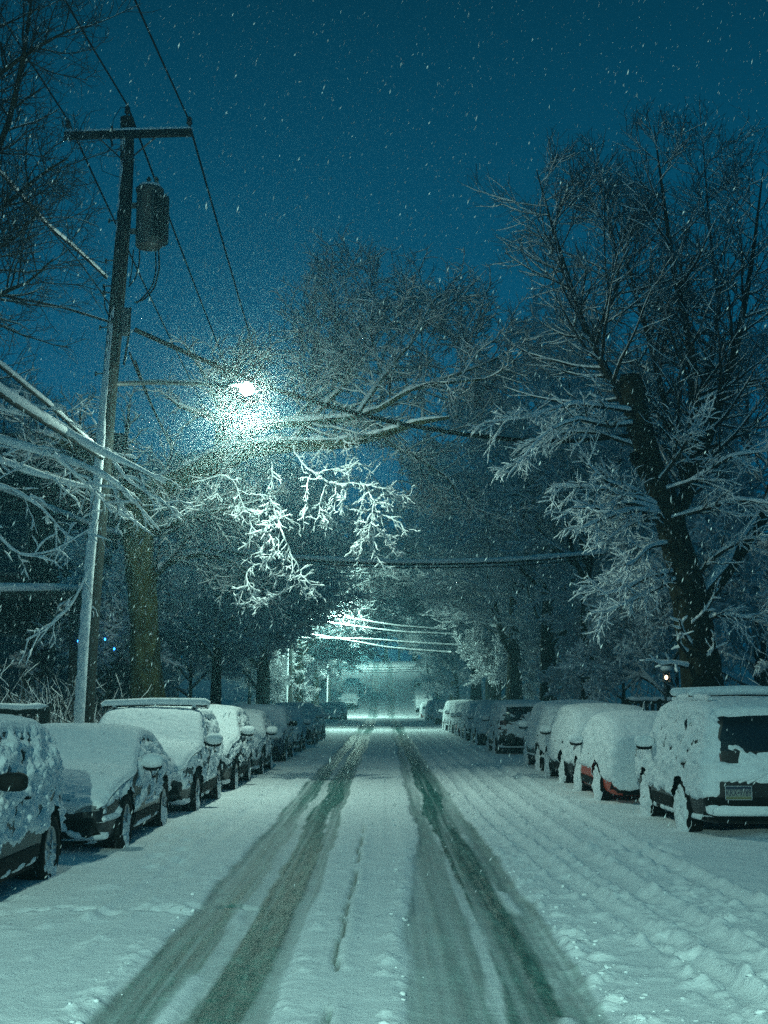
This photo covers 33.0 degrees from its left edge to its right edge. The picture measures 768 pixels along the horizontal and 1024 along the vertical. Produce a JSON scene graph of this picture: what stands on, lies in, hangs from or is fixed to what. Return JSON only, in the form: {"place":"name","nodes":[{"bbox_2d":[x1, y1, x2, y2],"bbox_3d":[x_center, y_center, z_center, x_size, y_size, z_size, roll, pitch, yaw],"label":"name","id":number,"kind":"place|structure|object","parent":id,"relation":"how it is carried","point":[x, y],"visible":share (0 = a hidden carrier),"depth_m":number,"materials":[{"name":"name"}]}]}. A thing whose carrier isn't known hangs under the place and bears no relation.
{"place":"outdoors","nodes":[
{"label":"outdoors","id":0,"kind":"place"},
{"bbox_2d":[299,637,456,645],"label":"telephone cable","id":1,"kind":"object","parent":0,"point":[415,642],"visible":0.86,"depth_m":71.98,"materials":[{"name":"black plastic"}]},
{"bbox_2d":[312,634,450,652],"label":"telephone cable","id":2,"kind":"object","parent":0,"point":[397,648],"visible":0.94,"depth_m":71.94,"materials":[{"name":"black plastic"}]},
{"bbox_2d":[310,619,455,634],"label":"telephone cable","id":3,"kind":"object","parent":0,"point":[398,631],"visible":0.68,"depth_m":72.07,"materials":[{"name":"black plastic"}]},
{"bbox_2d":[0,661,767,1023],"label":"road","id":4,"kind":"structure","parent":0,"point":[256,937],"depth_m":10.34,"materials":[{"name":"white snow"}]},
{"bbox_2d":[0,714,67,882],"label":"crossover car","id":5,"kind":"object","parent":4,"relation":"on","point":[31,801],"visible":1,"depth_m":11.30,"materials":[{"name":"white paint"}]},
{"bbox_2d":[42,723,173,848],"bbox_3d":[-3.764,3.288,15.787,2.301,1.416,4.615,0,-8,0],"label":"sedan car","id":6,"kind":"object","parent":4,"relation":"on","point":[86,794],"visible":0.64,"depth_m":14.99,"materials":[{"name":"black paint"}]},
{"bbox_2d":[99,698,223,810],"bbox_3d":[-3.640,3.813,20.509,2.292,1.732,4.596,0,-8,0],"label":"suv car","id":7,"kind":"object","parent":4,"relation":"on","point":[193,762],"visible":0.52,"depth_m":20.02,"materials":[{"name":"grey paint"}]},
{"bbox_2d":[200,704,254,789],"bbox_3d":[-3.602,4.542,25.136,2.300,1.614,4.472,0,-8,0],"label":"suv car","id":8,"kind":"object","parent":4,"relation":"on","point":[235,726],"visible":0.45,"depth_m":24.56,"materials":[{"name":"white paint"}]},
{"bbox_2d":[244,709,277,773],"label":"hatchback car","id":9,"kind":"object","parent":4,"relation":"on","point":[264,731],"visible":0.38,"depth_m":29.33,"materials":[{"name":"grey paint"}]},
{"bbox_2d":[236,704,297,760],"bbox_3d":[-3.500,6.146,36.081,2.248,1.578,4.591,0,-8,0],"label":"suv car","id":10,"kind":"object","parent":4,"relation":"on","point":[283,739],"visible":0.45,"depth_m":35.49,"materials":[{"name":"blue paint"}]},
{"bbox_2d":[286,706,310,751],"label":"hatchback car","id":11,"kind":"object","parent":4,"relation":"on","point":[301,719],"visible":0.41,"depth_m":41.40,"materials":[{"name":"grey paint"}]},
{"bbox_2d":[275,702,322,743],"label":"suv car","id":12,"kind":"object","parent":4,"relation":"on","point":[310,707],"visible":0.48,"depth_m":48.39,"materials":[{"name":"black paint"}]},
{"bbox_2d":[315,705,329,739],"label":"hatchback car","id":13,"kind":"object","parent":4,"relation":"on","point":[321,730],"visible":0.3,"depth_m":54.06,"materials":[{"name":"grey paint"}]},
{"bbox_2d":[319,702,344,719],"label":"hatchback car","id":14,"kind":"object","parent":4,"relation":"on","point":[328,709],"visible":0.49,"depth_m":94.14,"materials":[{"name":"grey paint"}]},
{"bbox_2d":[326,701,349,719],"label":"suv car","id":15,"kind":"object","parent":4,"relation":"on","point":[344,713],"visible":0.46,"depth_m":100.87,"materials":[{"name":"grey paint"}]},
{"bbox_2d":[338,692,359,708],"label":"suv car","id":16,"kind":"object","parent":4,"relation":"on","point":[351,697],"visible":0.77,"depth_m":133.67,"materials":[{"name":"paint"}]},
{"bbox_2d":[341,685,360,700],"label":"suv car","id":17,"kind":"object","parent":4,"relation":"on","point":[355,688],"visible":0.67,"depth_m":141.23,"materials":[{"name":"paint"}]},
{"bbox_2d":[342,678,361,690],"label":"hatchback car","id":18,"kind":"object","parent":4,"relation":"on","point":[354,681],"visible":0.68,"depth_m":148.36,"materials":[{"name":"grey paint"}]},
{"bbox_2d":[410,678,424,691],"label":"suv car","id":19,"kind":"object","parent":4,"relation":"on","point":[416,684],"visible":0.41,"depth_m":145.62,"materials":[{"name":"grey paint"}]},
{"bbox_2d":[68,775,767,1023],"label":"snow clods","id":20,"kind":"object","parent":4,"relation":"on","point":[640,1017],"visible":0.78,"depth_m":7.62,"materials":[{"name":"white snow"}]},
{"bbox_2d":[411,688,432,703],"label":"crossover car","id":21,"kind":"object","parent":4,"relation":"on","point":[417,691],"visible":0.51,"depth_m":137.90,"materials":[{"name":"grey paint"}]},
{"bbox_2d":[413,695,435,711],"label":"car","id":22,"kind":"object","parent":4,"relation":"on","point":[418,700],"visible":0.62,"depth_m":129.71,"materials":[{"name":"paint"}]},
{"bbox_2d":[430,701,445,723],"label":"crossover car","id":23,"kind":"object","parent":4,"relation":"on","point":[437,715],"visible":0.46,"depth_m":84.83,"materials":[{"name":"grey paint"}]},
{"bbox_2d":[439,699,470,730],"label":"car","id":24,"kind":"object","parent":4,"relation":"on","point":[448,704],"visible":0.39,"depth_m":68.35,"materials":[{"name":"white paint"}]},
{"bbox_2d":[445,701,466,732],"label":"crossover car","id":25,"kind":"object","parent":4,"relation":"on","point":[451,722],"visible":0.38,"depth_m":62.96,"materials":[{"name":"grey paint"}]},
{"bbox_2d":[450,704,464,736],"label":"hatchback car","id":26,"kind":"object","parent":4,"relation":"on","point":[457,723],"visible":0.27,"depth_m":58.12,"materials":[{"name":"white metal"}]},
{"bbox_2d":[456,699,500,740],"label":"car","id":27,"kind":"object","parent":4,"relation":"on","point":[470,706],"visible":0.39,"depth_m":51.98,"materials":[{"name":"black paint"}]},
{"bbox_2d":[466,702,493,744],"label":"crossover car","id":28,"kind":"object","parent":4,"relation":"on","point":[478,733],"visible":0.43,"depth_m":46.45,"materials":[{"name":"grey paint"}]},
{"bbox_2d":[481,699,540,753],"bbox_3d":[4.251,6.747,40.682,2.328,1.707,4.554,0,-8,0],"label":"suv car","id":29,"kind":"object","parent":4,"relation":"on","point":[500,726],"visible":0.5,"depth_m":38.57,"materials":[{"name":"grey paint"}]},
{"bbox_2d":[517,699,607,770],"bbox_3d":[4.529,5.423,31.556,2.398,1.712,4.794,0,-8,0],"label":"car","id":30,"kind":"object","parent":4,"relation":"on","point":[534,739],"visible":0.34,"depth_m":30.41,"materials":[{"name":"white paint"}]},
{"bbox_2d":[539,703,644,782],"bbox_3d":[4.400,4.766,26.752,2.298,1.635,4.481,0,-8,0],"label":"crossover car","id":31,"kind":"object","parent":4,"relation":"on","point":[558,747],"visible":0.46,"depth_m":25.50,"materials":[{"name":"grey paint"}]},
{"bbox_2d":[568,701,657,799],"bbox_3d":[4.389,4.114,22.390,2.297,1.675,4.307,0,-8,0],"label":"hatchback car","id":32,"kind":"object","parent":4,"relation":"on","point":[591,746],"visible":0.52,"depth_m":20.92,"materials":[{"name":"red paint"}]},
{"bbox_2d":[634,685,767,831],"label":"boxy suv car","id":33,"kind":"object","parent":4,"relation":"on","point":[701,776],"visible":0.98,"depth_m":15.58,"materials":[{"name":"black paint"}]},
{"bbox_2d":[0,0,767,931],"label":"falling snow","id":34,"kind":"structure","parent":0,"point":[342,456],"depth_m":22.38,"materials":[{"name":"white snow"}]},
{"bbox_2d":[0,0,767,660],"label":"sky","id":35,"kind":"structure","parent":0,"point":[215,35],"materials":[{"name":"blue"}]},
{"bbox_2d":[0,488,767,564],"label":"telephone cable","id":36,"kind":"object","parent":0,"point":[327,559],"visible":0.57,"depth_m":40.13,"materials":[{"name":"black plastic"}]},
{"bbox_2d":[133,327,705,442],"bbox_3d":[1.175,-2.291,25.622,12.215,1.620,0.233,3,-9,-19],"label":"service cable","id":37,"kind":"object","parent":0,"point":[306,399],"visible":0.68,"depth_m":24.88,"materials":[{"name":"black plastic"}]},
{"bbox_2d":[167,659,753,710],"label":"ground","id":38,"kind":"structure","parent":0,"point":[464,692],"depth_m":146.96,"materials":[{"name":"white snow"}]},
{"bbox_2d":[0,663,44,715],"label":"shrub","id":39,"kind":"object","parent":38,"relation":"on","point":[18,692],"visible":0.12,"depth_m":22.49,"materials":[{"name":"brown plant"}]},
{"bbox_2d":[0,703,50,723],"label":"roof rack","id":40,"kind":"object","parent":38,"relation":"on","point":[16,710],"visible":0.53,"depth_m":21.11,"materials":[{"name":"brown wood"}]},
{"bbox_2d":[0,367,66,432],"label":"feathery tree","id":41,"kind":"object","parent":38,"relation":"on","point":[4,426],"visible":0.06,"depth_m":51.22,"materials":[{"name":"brown plant"}]},
{"bbox_2d":[0,658,151,722],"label":"shrub","id":42,"kind":"object","parent":38,"relation":"on","point":[58,714],"visible":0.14,"depth_m":25.34,"materials":[{"name":"brown plant"}]},
{"bbox_2d":[0,433,156,722],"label":"house","id":43,"kind":"structure","parent":38,"relation":"on","point":[40,574],"depth_m":35.88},
{"bbox_2d":[0,634,25,699],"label":"window","id":44,"kind":"structure","parent":43,"relation":"in","point":[20,638],"depth_m":35.53,"materials":[{"name":"grey"}]},
{"bbox_2d":[0,511,30,575],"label":"window","id":45,"kind":"structure","parent":43,"relation":"in","point":[8,516],"depth_m":36.01,"materials":[{"name":"grey"}]},
{"bbox_2d":[48,634,68,699],"bbox_3d":[-8.600,4.234,35.520,1.100,1.790,0.100,0,-8,0],"label":"window","id":46,"kind":"structure","parent":43,"relation":"in","point":[62,662],"depth_m":35.49,"materials":[{"name":"grey"}]},
{"bbox_2d":[53,511,88,575],"bbox_3d":[-8.600,0.870,36.007,1.100,1.790,0.100,0,-8,0],"label":"window","id":47,"kind":"structure","parent":43,"relation":"in","point":[57,518],"depth_m":36.04,"materials":[{"name":"grey"}]},
{"bbox_2d":[0,669,174,722],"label":"shrub","id":48,"kind":"object","parent":38,"relation":"on","point":[70,707],"visible":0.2,"depth_m":30.73,"materials":[{"name":"brown plant"}]},
{"bbox_2d":[0,0,194,665],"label":"street tree","id":49,"kind":"object","parent":38,"relation":"on","point":[8,199],"visible":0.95,"depth_m":18.51,"materials":[{"name":"brown plant"}]},
{"bbox_2d":[0,360,92,440],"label":"telephone cable","id":50,"kind":"object","parent":49,"relation":"attached to","point":[17,377],"visible":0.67,"depth_m":18.56,"materials":[{"name":"black plastic"}]},
{"bbox_2d":[0,382,104,459],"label":"telephone cable","id":51,"kind":"object","parent":49,"relation":"attached to","point":[12,398],"visible":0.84,"depth_m":17.89,"materials":[{"name":"white plastic"}]},
{"bbox_2d":[9,527,208,712],"bbox_3d":[-7.587,3.707,35.782,5.245,6.660,5.899,5,-9,-30],"label":"tree","id":52,"kind":"object","parent":38,"relation":"on","point":[177,594],"visible":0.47,"depth_m":34.90,"materials":[{"name":"brown plant"}]},
{"bbox_2d":[64,106,192,722],"bbox_3d":[-4.757,-1.330,23.417,2.382,12.754,0.650,0,-8,0],"label":"utility pole","id":53,"kind":"object","parent":38,"relation":"on","point":[87,652],"visible":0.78,"depth_m":23.65,"materials":[{"name":"brown wood"}]},
{"bbox_2d":[2,15,66,118],"bbox_3d":[-5.664,-7.907,14.879,0.030,1.501,18.545,0,-8,-1],"label":"power line","id":54,"kind":"object","parent":53,"relation":"attached to","point":[39,76],"visible":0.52,"depth_m":22.30,"materials":[{"name":"black"}]},
{"bbox_2d":[0,171,107,278],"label":"service cable","id":55,"kind":"object","parent":53,"relation":"attached to","point":[57,232],"visible":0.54,"depth_m":22.13,"materials":[{"name":"black plastic"}]},
{"bbox_2d":[5,297,110,322],"bbox_3d":[-6.298,-3.669,22.741,3.231,0.206,0.161,6,-10,-35],"label":"service cable","id":56,"kind":"object","parent":53,"relation":"attached to","point":[82,313],"visible":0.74,"depth_m":23.15,"materials":[{"name":"black plastic"}]},
{"bbox_2d":[48,227,110,306],"bbox_3d":[-5.319,-4.233,22.554,0.120,0.671,2.479,-2,-8,13],"label":"service cable","id":57,"kind":"object","parent":53,"relation":"attached to","point":[83,267],"visible":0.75,"depth_m":22.89,"materials":[{"name":"black plastic"}]},
{"bbox_2d":[64,0,126,103],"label":"power line","id":58,"kind":"object","parent":53,"relation":"attached to","point":[89,42],"visible":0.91,"depth_m":21.57,"materials":[{"name":"black metal"}]},
{"bbox_2d":[129,352,182,463],"bbox_3d":[-5.328,-2.046,32.126,0.038,0.843,17.058,1,-8,-5],"label":"guy wire","id":59,"kind":"object","parent":53,"relation":"attached to","point":[134,365],"visible":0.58,"depth_m":27.31,"materials":[{"name":"black metal"}]},
{"bbox_2d":[71,126,245,484],"bbox_3d":[-6.095,-3.236,48.090,0.038,1.235,48.543,0,-8,0],"label":"power line","id":60,"kind":"object","parent":53,"relation":"attached to","point":[80,147],"visible":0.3,"depth_m":31.25,"materials":[{"name":"black"}]},
{"bbox_2d":[134,0,187,116],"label":"power line","id":61,"kind":"object","parent":53,"relation":"attached to","point":[144,21],"visible":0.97,"depth_m":21.15,"materials":[{"name":"black"}]},
{"bbox_2d":[117,379,253,395],"bbox_3d":[-3.612,-2.270,23.569,2.492,0.304,0.236,0,-8,0],"label":"street lamp","id":62,"kind":"object","parent":53,"relation":"attached to","point":[249,389],"visible":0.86,"depth_m":23.55,"materials":[{"name":"metal"}]},
{"bbox_2d":[128,105,277,487],"bbox_3d":[-4.957,-3.630,48.218,0.038,1.123,48.402,0,-8,0],"label":"power line","id":63,"kind":"object","parent":53,"relation":"attached to","point":[141,143],"visible":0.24,"depth_m":31.24,"materials":[{"name":"black"}]},
{"bbox_2d":[190,125,309,518],"bbox_3d":[-3.830,-3.271,48.095,0.038,1.279,48.543,0,-8,0],"label":"power line","id":64,"kind":"object","parent":53,"relation":"attached to","point":[193,138],"visible":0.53,"depth_m":29.83,"materials":[{"name":"black"}]},
{"bbox_2d":[142,444,208,697],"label":"street tree","id":65,"kind":"object","parent":38,"relation":"on","point":[190,456],"depth_m":83.14,"materials":[{"name":"brown plant"}]},
{"bbox_2d":[155,508,197,696],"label":"feathery tree","id":66,"kind":"object","parent":38,"relation":"on","point":[176,677],"visible":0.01,"depth_m":59.68,"materials":[{"name":"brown plant"}]},
{"bbox_2d":[159,594,273,697],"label":"tree","id":67,"kind":"object","parent":38,"relation":"on","point":[233,665],"visible":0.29,"depth_m":48.90,"materials":[{"name":"brown plant"}]},
{"bbox_2d":[140,436,324,704],"bbox_3d":[-6.170,2.635,46.809,8.146,11.834,7.474,3,-9,-20],"label":"street tree","id":68,"kind":"object","parent":38,"relation":"on","point":[227,599],"visible":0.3,"depth_m":46.16,"materials":[{"name":"brown plant"}]},
{"bbox_2d":[221,640,294,704],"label":"tree","id":69,"kind":"object","parent":38,"relation":"on","point":[277,667],"visible":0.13,"depth_m":66.13,"materials":[{"name":"white plant"}]},
{"bbox_2d":[180,549,343,703],"bbox_3d":[-6.701,5.898,57.285,9.744,8.319,8.703,1,-8,-5],"label":"street tree","id":70,"kind":"object","parent":38,"relation":"on","point":[279,642],"visible":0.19,"depth_m":55.90,"materials":[{"name":"brown plant"}]},
{"bbox_2d":[157,475,382,703],"bbox_3d":[-7.631,4.519,61.184,12.914,12.344,14.459,-7,-11,40],"label":"street tree","id":71,"kind":"object","parent":38,"relation":"on","point":[336,575],"visible":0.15,"depth_m":61.47,"materials":[{"name":"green plant"}]},
{"bbox_2d":[234,648,320,702],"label":"tree","id":72,"kind":"object","parent":38,"relation":"on","point":[307,689],"visible":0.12,"depth_m":75.15,"materials":[{"name":"white plant"}]},
{"bbox_2d":[0,222,588,698],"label":"street tree","id":73,"kind":"object","parent":38,"relation":"on","point":[142,598],"visible":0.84,"depth_m":29.13,"materials":[{"name":"brown plant"}]},
{"bbox_2d":[285,529,311,701],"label":"utility pole","id":74,"kind":"object","parent":38,"relation":"on","point":[288,694],"visible":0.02,"depth_m":70.84,"materials":[{"name":"brown wood"}]},
{"bbox_2d":[318,614,445,629],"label":"telephone cable","id":75,"kind":"object","parent":74,"relation":"attached to","point":[396,625],"visible":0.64,"depth_m":72.11,"materials":[{"name":"white plastic"}]},
{"bbox_2d":[304,629,349,703],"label":"tree","id":76,"kind":"object","parent":38,"relation":"on","point":[313,668],"visible":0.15,"depth_m":116.19,"materials":[{"name":"white plant"}]},
{"bbox_2d":[326,664,329,701],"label":"utility pole","id":77,"kind":"object","parent":38,"relation":"on","point":[327,690],"visible":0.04,"depth_m":120.73,"materials":[{"name":"grey wood"}]},
{"bbox_2d":[245,452,414,703],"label":"street tree","id":78,"kind":"object","parent":38,"relation":"on","point":[312,493],"visible":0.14,"depth_m":80.35,"materials":[{"name":"white plant"}]},
{"bbox_2d":[306,644,364,700],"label":"tree","id":79,"kind":"object","parent":38,"relation":"on","point":[338,663],"visible":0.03,"depth_m":138.18,"materials":[{"name":"grey plant"}]},
{"bbox_2d":[293,539,395,675],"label":"street tree","id":80,"kind":"object","parent":38,"relation":"on","point":[342,654],"visible":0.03,"depth_m":96.93,"materials":[{"name":"white plant"}]},
{"bbox_2d":[280,504,410,701],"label":"street tree","id":81,"kind":"object","parent":38,"relation":"on","point":[368,606],"visible":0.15,"depth_m":75.15,"materials":[{"name":"white plant"}]},
{"bbox_2d":[314,591,398,704],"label":"street tree","id":82,"kind":"object","parent":38,"relation":"on","point":[316,684],"depth_m":128.53,"materials":[{"name":"grey plant"}]},
{"bbox_2d":[380,571,447,688],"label":"street tree","id":83,"kind":"object","parent":38,"relation":"on","point":[395,605],"depth_m":149.98,"materials":[{"name":"grey plant"}]},
{"bbox_2d":[387,556,459,699],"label":"street tree","id":84,"kind":"object","parent":38,"relation":"on","point":[413,637],"visible":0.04,"depth_m":129.73,"materials":[{"name":"grey plant"}]},
{"bbox_2d":[405,620,470,699],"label":"tree","id":85,"kind":"object","parent":38,"relation":"on","point":[422,663],"visible":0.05,"depth_m":140.81,"materials":[{"name":"grey plant"}]},
{"bbox_2d":[414,630,487,699],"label":"tree","id":86,"kind":"object","parent":38,"relation":"on","point":[442,681],"visible":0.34,"depth_m":113.05,"materials":[{"name":"white plant"}]},
{"bbox_2d":[364,494,559,699],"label":"street tree","id":87,"kind":"object","parent":38,"relation":"on","point":[460,627],"visible":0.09,"depth_m":81.02,"materials":[{"name":"grey plant"}]},
{"bbox_2d":[365,501,563,699],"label":"street tree","id":88,"kind":"object","parent":38,"relation":"on","point":[413,608],"visible":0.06,"depth_m":97.89,"materials":[{"name":"grey plant"}]},
{"bbox_2d":[349,417,598,699],"bbox_3d":[7.072,3.011,67.637,15.681,17.258,14.387,-3,-9,20],"label":"street tree","id":89,"kind":"object","parent":38,"relation":"on","point":[481,609],"visible":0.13,"depth_m":64.36,"materials":[{"name":"grey plant"}]},
{"bbox_2d":[451,620,560,699],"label":"tree","id":90,"kind":"object","parent":38,"relation":"on","point":[492,673],"visible":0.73,"depth_m":70.97,"materials":[{"name":"white plant"}]},
{"bbox_2d":[506,592,611,699],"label":"tree","id":91,"kind":"object","parent":38,"relation":"on","point":[529,637],"visible":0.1,"depth_m":59.29,"materials":[{"name":"white plant"}]},
{"bbox_2d":[429,276,735,699],"bbox_3d":[7.099,-0.094,43.435,11.314,16.436,10.380,1,-8,-10],"label":"street tree","id":92,"kind":"object","parent":38,"relation":"on","point":[514,496],"visible":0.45,"depth_m":42.63,"materials":[{"name":"grey plant"}]},
{"bbox_2d":[398,385,767,700],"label":"street tree","id":93,"kind":"object","parent":38,"relation":"on","point":[525,580],"visible":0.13,"depth_m":54.75,"materials":[{"name":"grey plant"}]},
{"bbox_2d":[535,603,678,703],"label":"tree","id":94,"kind":"object","parent":38,"relation":"on","point":[568,643],"visible":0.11,"depth_m":45.90,"materials":[{"name":"white plant"}]},
{"bbox_2d":[458,95,767,687],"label":"street tree","id":95,"kind":"object","parent":38,"relation":"on","point":[695,480],"visible":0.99,"depth_m":25.87,"materials":[{"name":"brown plant"}]},
{"bbox_2d":[624,696,671,710],"bbox_3d":[7.375,5.557,32.742,2.550,1.786,0.126,0,-8,0],"label":"wooden fence","id":96,"kind":"object","parent":38,"relation":"on","point":[631,700],"visible":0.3,"depth_m":32.81,"materials":[{"name":"brown wood"}]},
{"bbox_2d":[591,419,728,696],"bbox_3d":[11.605,2.306,51.831,6.479,13.901,6.849,5,-10,-32],"label":"feathery tree","id":97,"kind":"object","parent":38,"relation":"on","point":[673,679],"visible":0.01,"depth_m":50.98,"materials":[{"name":"grey plant"}]},
{"bbox_2d":[555,513,765,702],"bbox_3d":[7.783,3.538,35.804,5.536,7.030,6.226,0,-8,0],"label":"tree","id":98,"kind":"object","parent":38,"relation":"on","point":[652,645],"visible":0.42,"depth_m":35.38,"materials":[{"name":"white plant"}]},
{"bbox_2d":[660,666,671,703],"bbox_3d":[6.431,4.724,29.362,0.270,2.466,0.280,0,-8,0],"label":"yard lantern","id":99,"kind":"object","parent":38,"relation":"on","point":[665,669],"visible":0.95,"depth_m":29.48,"materials":[{"name":"metal"}]},
{"bbox_2d":[585,665,749,710],"bbox_3d":[7.944,5.252,34.090,5.263,2.436,3.025,0,-8,0],"label":"shrub","id":100,"kind":"object","parent":38,"relation":"on","point":[637,695],"visible":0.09,"depth_m":34.00,"materials":[{"name":"white plant"}]},
{"bbox_2d":[665,319,767,685],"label":"feathery tree","id":101,"kind":"object","parent":38,"relation":"on","point":[739,650],"visible":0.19,"depth_m":39.74,"materials":[{"name":"white plant"}]},
{"bbox_2d":[288,533,766,568],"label":"telephone cable","id":102,"kind":"object","parent":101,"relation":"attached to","point":[459,567],"visible":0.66,"depth_m":40.16,"materials":[{"name":"black plastic"}]},
{"bbox_2d":[700,453,767,684],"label":"feathery tree","id":103,"kind":"object","parent":38,"relation":"on","point":[724,664],"depth_m":63.78,"materials":[{"name":"grey plant"}]},
{"bbox_2d":[715,641,767,685],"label":"shrub","id":104,"kind":"object","parent":38,"relation":"on","point":[747,666],"visible":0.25,"depth_m":24.53,"materials":[{"name":"brown plant"}]},
{"bbox_2d":[748,522,767,677],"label":"tree","id":105,"kind":"object","parent":38,"relation":"on","point":[762,594],"visible":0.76,"depth_m":26.62,"materials":[{"name":"grey plant"}]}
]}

